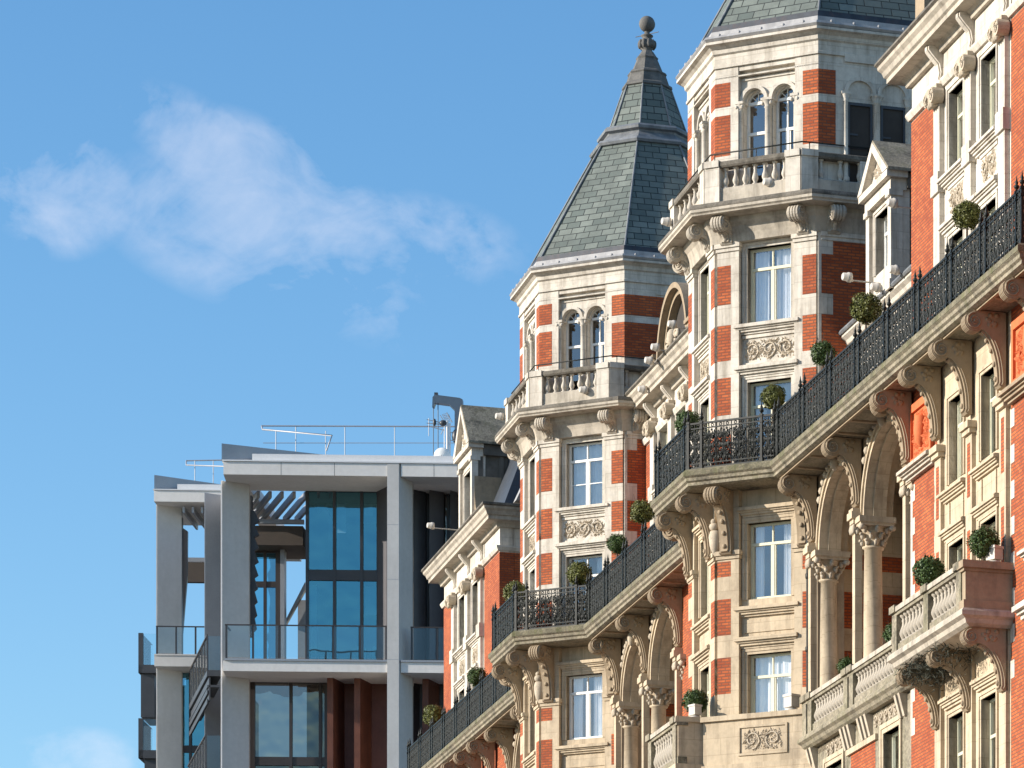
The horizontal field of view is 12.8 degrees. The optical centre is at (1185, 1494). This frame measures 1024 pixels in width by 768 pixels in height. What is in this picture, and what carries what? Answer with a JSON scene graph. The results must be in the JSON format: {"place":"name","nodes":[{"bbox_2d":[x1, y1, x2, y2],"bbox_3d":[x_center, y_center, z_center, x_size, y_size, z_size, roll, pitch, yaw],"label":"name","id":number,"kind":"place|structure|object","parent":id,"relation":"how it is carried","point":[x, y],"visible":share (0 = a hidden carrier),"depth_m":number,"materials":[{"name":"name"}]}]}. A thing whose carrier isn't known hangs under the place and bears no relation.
{"place":"outdoors","nodes":[
{"label":"outdoors","id":0,"kind":"place"},
{"bbox_2d":[138,425,458,767],"bbox_3d":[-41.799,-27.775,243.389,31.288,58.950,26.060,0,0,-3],"label":"modern apartment block","id":1,"kind":"structure","parent":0,"point":[358,682],"depth_m":233.67,"materials":[{"name":"concrete"}]},
{"bbox_2d":[183,673,198,761],"bbox_3d":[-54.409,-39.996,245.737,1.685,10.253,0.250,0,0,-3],"label":"window","id":2,"kind":"structure","parent":1,"relation":"in","point":[190,748],"depth_m":245.64,"materials":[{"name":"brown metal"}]},
{"bbox_2d":[252,682,326,767],"bbox_3d":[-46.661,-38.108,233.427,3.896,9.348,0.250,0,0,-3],"label":"bronze window","id":3,"kind":"structure","parent":1,"relation":"in","point":[289,719],"depth_m":233.42,"materials":[{"name":"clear glass"}]},
{"bbox_2d":[427,412,456,455],"bbox_3d":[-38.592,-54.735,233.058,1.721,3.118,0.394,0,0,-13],"label":"tv aerial","id":4,"kind":"object","parent":1,"relation":"on","point":[442,422],"visible":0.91,"depth_m":233.05,"materials":[{"name":"metal"}]},
{"bbox_2d":[434,448,449,455],"bbox_3d":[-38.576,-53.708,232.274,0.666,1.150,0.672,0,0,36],"label":"satellite dish","id":5,"kind":"object","parent":1,"relation":"on","point":[442,452],"visible":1,"depth_m":232.22,"materials":[{"name":"white paint"}]},
{"bbox_2d":[432,392,462,454],"bbox_3d":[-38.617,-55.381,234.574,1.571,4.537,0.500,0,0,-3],"label":"roof davit","id":6,"kind":"object","parent":1,"relation":"on","point":[454,403],"visible":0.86,"depth_m":234.35,"materials":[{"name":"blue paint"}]},
{"bbox_2d":[0,0,723,767],"label":"sky","id":7,"kind":"structure","parent":0,"point":[221,221],"materials":[{"name":"blue"}]},
{"label":"ground","id":8,"kind":"structure","parent":0,"visible":0},
{"bbox_2d":[406,0,1023,767],"bbox_3d":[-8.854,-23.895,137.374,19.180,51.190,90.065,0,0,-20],"label":"grand hotel","id":9,"kind":"structure","parent":8,"relation":"on","point":[744,580],"depth_m":123.37,"materials":[{"name":"stone"}]},
{"bbox_2d":[422,705,441,725],"bbox_3d":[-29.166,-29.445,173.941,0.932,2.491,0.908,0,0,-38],"label":"topiary shrub","id":10,"kind":"object","parent":9,"relation":"on","point":[430,712],"visible":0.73,"depth_m":173.66,"materials":[{"name":"green plant"}]},
{"bbox_2d":[427,522,457,530],"bbox_3d":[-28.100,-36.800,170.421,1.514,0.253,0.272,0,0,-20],"label":"floodlight","id":11,"kind":"object","parent":9,"relation":"attached to","point":[431,525],"visible":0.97,"depth_m":170.16,"materials":[{"name":"plastic"}]},
{"bbox_2d":[467,663,487,686],"bbox_3d":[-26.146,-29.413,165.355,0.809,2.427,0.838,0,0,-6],"label":"topiary shrub","id":12,"kind":"object","parent":9,"relation":"on","point":[473,675],"visible":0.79,"depth_m":165.18,"materials":[{"name":"green plant"}]},
{"bbox_2d":[495,412,504,420],"bbox_3d":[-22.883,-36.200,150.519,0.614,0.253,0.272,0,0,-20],"label":"floodlight","id":13,"kind":"object","parent":9,"relation":"attached to","point":[499,416],"visible":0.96,"depth_m":150.38,"materials":[{"name":"plastic"}]},
{"bbox_2d":[502,580,528,600],"bbox_3d":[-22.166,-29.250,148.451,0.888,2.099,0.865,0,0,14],"label":"topiary shrub","id":14,"kind":"object","parent":9,"relation":"on","point":[507,591],"visible":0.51,"depth_m":148.20,"materials":[{"name":"green plant"}]},
{"bbox_2d":[566,312,580,390],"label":"window","id":15,"kind":"structure","parent":9,"relation":"in","point":[573,329],"depth_m":147.45,"materials":[{"name":"glass"}]},
{"bbox_2d":[565,560,592,622],"bbox_3d":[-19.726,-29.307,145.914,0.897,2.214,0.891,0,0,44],"label":"topiary shrub","id":16,"kind":"object","parent":9,"relation":"on","point":[580,570],"visible":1,"depth_m":145.69,"materials":[{"name":"green plant"}]},
{"bbox_2d":[579,386,588,393],"bbox_3d":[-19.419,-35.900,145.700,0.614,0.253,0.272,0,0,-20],"label":"floodlight","id":17,"kind":"object","parent":9,"relation":"attached to","point":[583,389],"visible":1,"depth_m":145.56,"materials":[{"name":"plastic"}]},
{"bbox_2d":[569,555,601,623],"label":"window","id":18,"kind":"structure","parent":9,"relation":"in","point":[595,561],"depth_m":147.00,"materials":[{"name":"white paint"}]},
{"bbox_2d":[569,442,601,506],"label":"window","id":19,"kind":"structure","parent":9,"relation":"in","point":[585,470],"depth_m":146.89,"materials":[{"name":"white paint"}]},
{"bbox_2d":[569,674,601,739],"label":"window","id":20,"kind":"structure","parent":9,"relation":"in","point":[585,702],"depth_m":147.00,"materials":[{"name":"white paint"}]},
{"bbox_2d":[590,309,603,387],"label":"window","id":21,"kind":"structure","parent":9,"relation":"in","point":[596,324],"depth_m":146.64,"materials":[{"name":"glass"}]},
{"bbox_2d":[606,529,627,556],"bbox_3d":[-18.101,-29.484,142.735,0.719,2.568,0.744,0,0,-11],"label":"topiary shrub","id":22,"kind":"object","parent":9,"relation":"on","point":[614,543],"visible":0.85,"depth_m":142.60,"materials":[{"name":"green plant"}]},
{"bbox_2d":[629,494,654,574],"bbox_3d":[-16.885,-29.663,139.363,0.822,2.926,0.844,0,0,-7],"label":"topiary shrub","id":23,"kind":"object","parent":9,"relation":"on","point":[641,511],"visible":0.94,"depth_m":139.17,"materials":[{"name":"green plant"}]},
{"bbox_2d":[637,385,648,393],"bbox_3d":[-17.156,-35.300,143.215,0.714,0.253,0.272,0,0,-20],"label":"floodlight","id":24,"kind":"object","parent":9,"relation":"attached to","point":[642,389],"visible":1,"depth_m":143.06,"materials":[{"name":"plastic"}]},
{"bbox_2d":[644,356,659,364],"bbox_3d":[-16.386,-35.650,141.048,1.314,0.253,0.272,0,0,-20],"label":"floodlight","id":25,"kind":"object","parent":9,"relation":"attached to","point":[649,360],"visible":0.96,"depth_m":140.79,"materials":[{"name":"plastic"}]},
{"bbox_2d":[650,343,664,351],"bbox_3d":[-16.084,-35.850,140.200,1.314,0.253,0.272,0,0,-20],"label":"floodlight","id":26,"kind":"object","parent":9,"relation":"attached to","point":[655,347],"visible":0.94,"depth_m":139.95,"materials":[{"name":"plastic"}]},
{"bbox_2d":[661,217,672,226],"bbox_3d":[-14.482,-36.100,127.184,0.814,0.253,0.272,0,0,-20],"label":"floodlight","id":27,"kind":"object","parent":9,"relation":"attached to","point":[667,221],"visible":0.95,"depth_m":127.01,"materials":[{"name":"plastic"}]},
{"bbox_2d":[667,320,684,328],"bbox_3d":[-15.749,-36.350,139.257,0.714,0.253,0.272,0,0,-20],"label":"floodlight","id":28,"kind":"object","parent":9,"relation":"attached to","point":[672,324],"visible":0.96,"depth_m":139.11,"materials":[{"name":"plastic"}]},
{"bbox_2d":[674,407,699,467],"bbox_3d":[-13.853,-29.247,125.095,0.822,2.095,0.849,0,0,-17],"label":"topiary shrub","id":29,"kind":"object","parent":9,"relation":"on","point":[694,418],"visible":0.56,"depth_m":124.88,"materials":[{"name":"green plant"}]},
{"bbox_2d":[680,688,709,712],"bbox_3d":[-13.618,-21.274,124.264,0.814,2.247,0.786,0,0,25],"label":"topiary shrub","id":30,"kind":"object","parent":9,"relation":"on","point":[696,696],"visible":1,"depth_m":124.06,"materials":[{"name":"green plant"}]},
{"bbox_2d":[688,704,701,716],"bbox_3d":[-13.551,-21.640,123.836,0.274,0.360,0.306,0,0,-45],"label":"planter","id":31,"kind":"object","parent":9,"relation":"on","point":[695,710],"visible":1,"depth_m":123.74,"materials":[{"name":"ceramic"}]},
{"bbox_2d":[707,404,708,465],"bbox_3d":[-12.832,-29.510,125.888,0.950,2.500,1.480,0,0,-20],"label":"window","id":32,"kind":"structure","parent":9,"relation":"in","point":[708,404],"depth_m":126.35,"materials":[{"name":"beige paint"}]},
{"bbox_2d":[707,273,708,333],"bbox_3d":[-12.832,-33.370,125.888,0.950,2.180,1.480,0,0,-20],"label":"window","id":33,"kind":"structure","parent":9,"relation":"in","point":[708,273],"depth_m":126.35,"materials":[{"name":"beige paint"}]},
{"bbox_2d":[707,566,708,612],"bbox_3d":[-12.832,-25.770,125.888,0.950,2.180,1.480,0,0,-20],"label":"window","id":34,"kind":"structure","parent":9,"relation":"in","point":[707,566],"depth_m":126.35,"materials":[{"name":"beige paint"}]},
{"bbox_2d":[707,671,708,716],"bbox_3d":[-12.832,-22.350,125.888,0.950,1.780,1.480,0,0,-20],"label":"window","id":35,"kind":"structure","parent":9,"relation":"in","point":[708,671],"depth_m":126.35,"materials":[{"name":"beige paint"}]},
{"bbox_2d":[747,92,764,183],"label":"window","id":36,"kind":"structure","parent":9,"relation":"in","point":[755,111],"depth_m":124.45,"materials":[{"name":"glass"}]},
{"bbox_2d":[763,177,773,186],"bbox_3d":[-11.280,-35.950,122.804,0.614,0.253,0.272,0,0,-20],"label":"floodlight","id":37,"kind":"object","parent":9,"relation":"attached to","point":[768,181],"visible":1,"depth_m":122.65,"materials":[{"name":"plastic"}]},
{"bbox_2d":[751,379,790,460],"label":"window","id":38,"kind":"structure","parent":9,"relation":"in","point":[755,411],"depth_m":123.97,"materials":[{"name":"glass"}]},
{"bbox_2d":[751,245,790,322],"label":"window","id":39,"kind":"structure","parent":9,"relation":"in","point":[771,275],"depth_m":123.85,"materials":[{"name":"glass"}]},
{"bbox_2d":[751,652,790,712],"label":"window","id":40,"kind":"structure","parent":9,"relation":"in","point":[771,680],"depth_m":123.88,"materials":[{"name":"beige paint"}]},
{"bbox_2d":[751,521,791,599],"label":"window","id":41,"kind":"structure","parent":9,"relation":"in","point":[771,550],"depth_m":124.03,"materials":[{"name":"beige paint"}]},
{"bbox_2d":[759,382,785,458],"bbox_3d":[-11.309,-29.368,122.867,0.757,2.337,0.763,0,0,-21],"label":"topiary shrub","id":42,"kind":"object","parent":9,"relation":"on","point":[769,394],"visible":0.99,"depth_m":122.70,"materials":[{"name":"green plant"}]},
{"bbox_2d":[776,88,793,179],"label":"window","id":43,"kind":"structure","parent":9,"relation":"in","point":[784,107],"depth_m":123.64,"materials":[{"name":"glass"}]},
{"bbox_2d":[783,693,800,709],"bbox_3d":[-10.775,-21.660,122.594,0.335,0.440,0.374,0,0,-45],"label":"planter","id":44,"kind":"object","parent":9,"relation":"on","point":[791,701],"visible":1,"depth_m":122.48,"materials":[{"name":"plastic"}]},
{"bbox_2d":[810,332,837,417],"bbox_3d":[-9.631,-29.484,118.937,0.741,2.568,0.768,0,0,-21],"label":"topiary shrub","id":45,"kind":"object","parent":9,"relation":"on","point":[820,350],"visible":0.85,"depth_m":118.71,"materials":[{"name":"green plant"}]},
{"bbox_2d":[836,653,851,673],"bbox_3d":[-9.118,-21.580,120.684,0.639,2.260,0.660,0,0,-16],"label":"topiary shrub","id":46,"kind":"object","parent":9,"relation":"on","point":[845,661],"visible":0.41,"depth_m":120.52,"materials":[{"name":"green plant"}]},
{"bbox_2d":[841,272,875,282],"bbox_3d":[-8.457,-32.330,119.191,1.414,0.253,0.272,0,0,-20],"label":"floodlight","id":47,"kind":"object","parent":9,"relation":"attached to","point":[847,277],"visible":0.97,"depth_m":118.93,"materials":[{"name":"plastic"}]},
{"bbox_2d":[848,102,872,181],"bbox_3d":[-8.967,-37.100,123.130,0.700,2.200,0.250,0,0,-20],"label":"open window","id":48,"kind":"structure","parent":9,"relation":"in","point":[860,115],"depth_m":123.03,"materials":[{"name":"glass"}]},
{"bbox_2d":[848,291,882,373],"bbox_3d":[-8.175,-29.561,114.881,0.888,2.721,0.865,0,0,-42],"label":"topiary shrub","id":49,"kind":"object","parent":9,"relation":"on","point":[866,308],"visible":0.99,"depth_m":114.67,"materials":[{"name":"green plant"}]},
{"bbox_2d":[870,282,882,292],"bbox_3d":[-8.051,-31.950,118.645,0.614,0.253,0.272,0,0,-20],"label":"floodlight","id":50,"kind":"object","parent":9,"relation":"attached to","point":[876,287],"visible":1,"depth_m":118.50,"materials":[{"name":"metal"}]},
{"bbox_2d":[884,215,887,267],"bbox_3d":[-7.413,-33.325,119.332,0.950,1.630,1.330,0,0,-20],"label":"window","id":51,"kind":"structure","parent":9,"relation":"in","point":[886,218],"depth_m":119.72,"materials":[{"name":"white paint"}]},
{"bbox_2d":[882,622,891,641],"bbox_3d":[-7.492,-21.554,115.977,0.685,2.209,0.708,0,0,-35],"label":"topiary shrub","id":52,"kind":"object","parent":9,"relation":"on","point":[887,635],"visible":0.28,"depth_m":115.80,"materials":[{"name":"green plant"}]},
{"bbox_2d":[880,105,904,143],"bbox_3d":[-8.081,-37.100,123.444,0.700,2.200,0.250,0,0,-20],"label":"open window","id":53,"kind":"structure","parent":9,"relation":"in","point":[892,119],"depth_m":123.36,"materials":[{"name":"glass"}]},
{"bbox_2d":[888,265,901,274],"bbox_3d":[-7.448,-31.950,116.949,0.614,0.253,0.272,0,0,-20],"label":"floodlight","id":54,"kind":"object","parent":9,"relation":"attached to","point":[894,269],"visible":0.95,"depth_m":116.81,"materials":[{"name":"metal"}]},
{"bbox_2d":[892,730,898,767],"bbox_3d":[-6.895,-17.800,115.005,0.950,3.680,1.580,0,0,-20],"label":"window","id":55,"kind":"structure","parent":9,"relation":"in","point":[895,736],"depth_m":115.38,"materials":[{"name":"beige paint"}]},
{"bbox_2d":[886,198,910,208],"bbox_3d":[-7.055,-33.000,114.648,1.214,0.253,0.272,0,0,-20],"label":"floodlight","id":56,"kind":"object","parent":9,"relation":"attached to","point":[892,202],"visible":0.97,"depth_m":114.42,"materials":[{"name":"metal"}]},
{"bbox_2d":[912,554,946,586],"bbox_3d":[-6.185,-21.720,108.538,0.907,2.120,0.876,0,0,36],"label":"topiary shrub","id":57,"kind":"object","parent":9,"relation":"on","point":[928,569],"visible":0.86,"depth_m":108.32,"materials":[{"name":"green plant"}]},
{"bbox_2d":[894,641,980,701],"bbox_3d":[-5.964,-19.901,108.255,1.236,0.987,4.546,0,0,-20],"label":"hanging weeds","id":58,"kind":"object","parent":9,"relation":"hanging from","point":[928,670],"visible":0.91,"depth_m":108.68,"materials":[{"name":"green plant"}]},
{"bbox_2d":[957,236,962,292],"bbox_3d":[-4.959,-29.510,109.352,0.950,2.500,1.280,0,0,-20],"label":"window","id":59,"kind":"structure","parent":9,"relation":"in","point":[960,239],"depth_m":109.62,"materials":[{"name":"beige paint"}]},
{"bbox_2d":[957,89,962,159],"bbox_3d":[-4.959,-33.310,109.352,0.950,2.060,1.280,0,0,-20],"label":"window","id":60,"kind":"structure","parent":9,"relation":"in","point":[959,114],"depth_m":109.70,"materials":[{"name":"beige paint"}]},
{"bbox_2d":[957,401,962,478],"bbox_3d":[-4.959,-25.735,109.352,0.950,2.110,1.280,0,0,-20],"label":"window","id":61,"kind":"structure","parent":9,"relation":"in","point":[959,422],"depth_m":109.70,"materials":[{"name":"beige paint"}]},
{"bbox_2d":[957,544,962,560],"bbox_3d":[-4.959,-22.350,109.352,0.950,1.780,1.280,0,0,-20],"label":"window","id":62,"kind":"structure","parent":9,"relation":"in","point":[960,547],"depth_m":109.72,"materials":[{"name":"grey glass"}]},
{"bbox_2d":[957,716,962,767],"bbox_3d":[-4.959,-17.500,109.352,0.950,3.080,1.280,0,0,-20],"label":"window","id":63,"kind":"structure","parent":9,"relation":"in","point":[959,754],"depth_m":109.72,"materials":[{"name":"beige paint"}]},
{"bbox_2d":[952,195,983,293],"bbox_3d":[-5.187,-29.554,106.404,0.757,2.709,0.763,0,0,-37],"label":"topiary shrub","id":64,"kind":"object","parent":9,"relation":"on","point":[966,213],"visible":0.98,"depth_m":106.24,"materials":[{"name":"green plant"}]},
{"bbox_2d":[966,525,999,560],"bbox_3d":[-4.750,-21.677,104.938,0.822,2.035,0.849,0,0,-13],"label":"topiary shrub","id":65,"kind":"object","parent":9,"relation":"on","point":[982,540],"visible":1,"depth_m":104.74,"materials":[{"name":"green plant"}]},
{"bbox_2d":[990,205,995,262],"bbox_3d":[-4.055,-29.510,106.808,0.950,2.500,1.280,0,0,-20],"label":"window","id":66,"kind":"structure","parent":9,"relation":"in","point":[993,209],"depth_m":107.00,"materials":[{"name":"beige paint"}]},
{"bbox_2d":[990,55,995,127],"bbox_3d":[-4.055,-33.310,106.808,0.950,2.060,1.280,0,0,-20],"label":"window","id":67,"kind":"structure","parent":9,"relation":"in","point":[992,81],"depth_m":107.15,"materials":[{"name":"beige paint"}]},
{"bbox_2d":[990,373,995,453],"bbox_3d":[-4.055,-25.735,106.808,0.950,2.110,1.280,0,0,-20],"label":"window","id":68,"kind":"structure","parent":9,"relation":"in","point":[992,396],"depth_m":107.15,"materials":[{"name":"beige paint"}]},
{"bbox_2d":[990,521,995,530],"bbox_3d":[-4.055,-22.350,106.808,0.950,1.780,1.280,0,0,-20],"label":"window","id":69,"kind":"structure","parent":9,"relation":"in","point":[993,524],"depth_m":107.08,"materials":[{"name":"grey glass"}]},
{"bbox_2d":[990,697,995,767],"bbox_3d":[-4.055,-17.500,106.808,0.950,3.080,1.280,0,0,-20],"label":"window","id":70,"kind":"structure","parent":9,"relation":"in","point":[992,736],"depth_m":107.15,"materials":[{"name":"beige paint"}]},
{"bbox_2d":[986,545,1003,561],"bbox_3d":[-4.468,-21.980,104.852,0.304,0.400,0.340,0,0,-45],"label":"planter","id":71,"kind":"object","parent":9,"relation":"on","point":[995,552],"visible":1,"depth_m":104.74,"materials":[{"name":"stone"}]}
]}

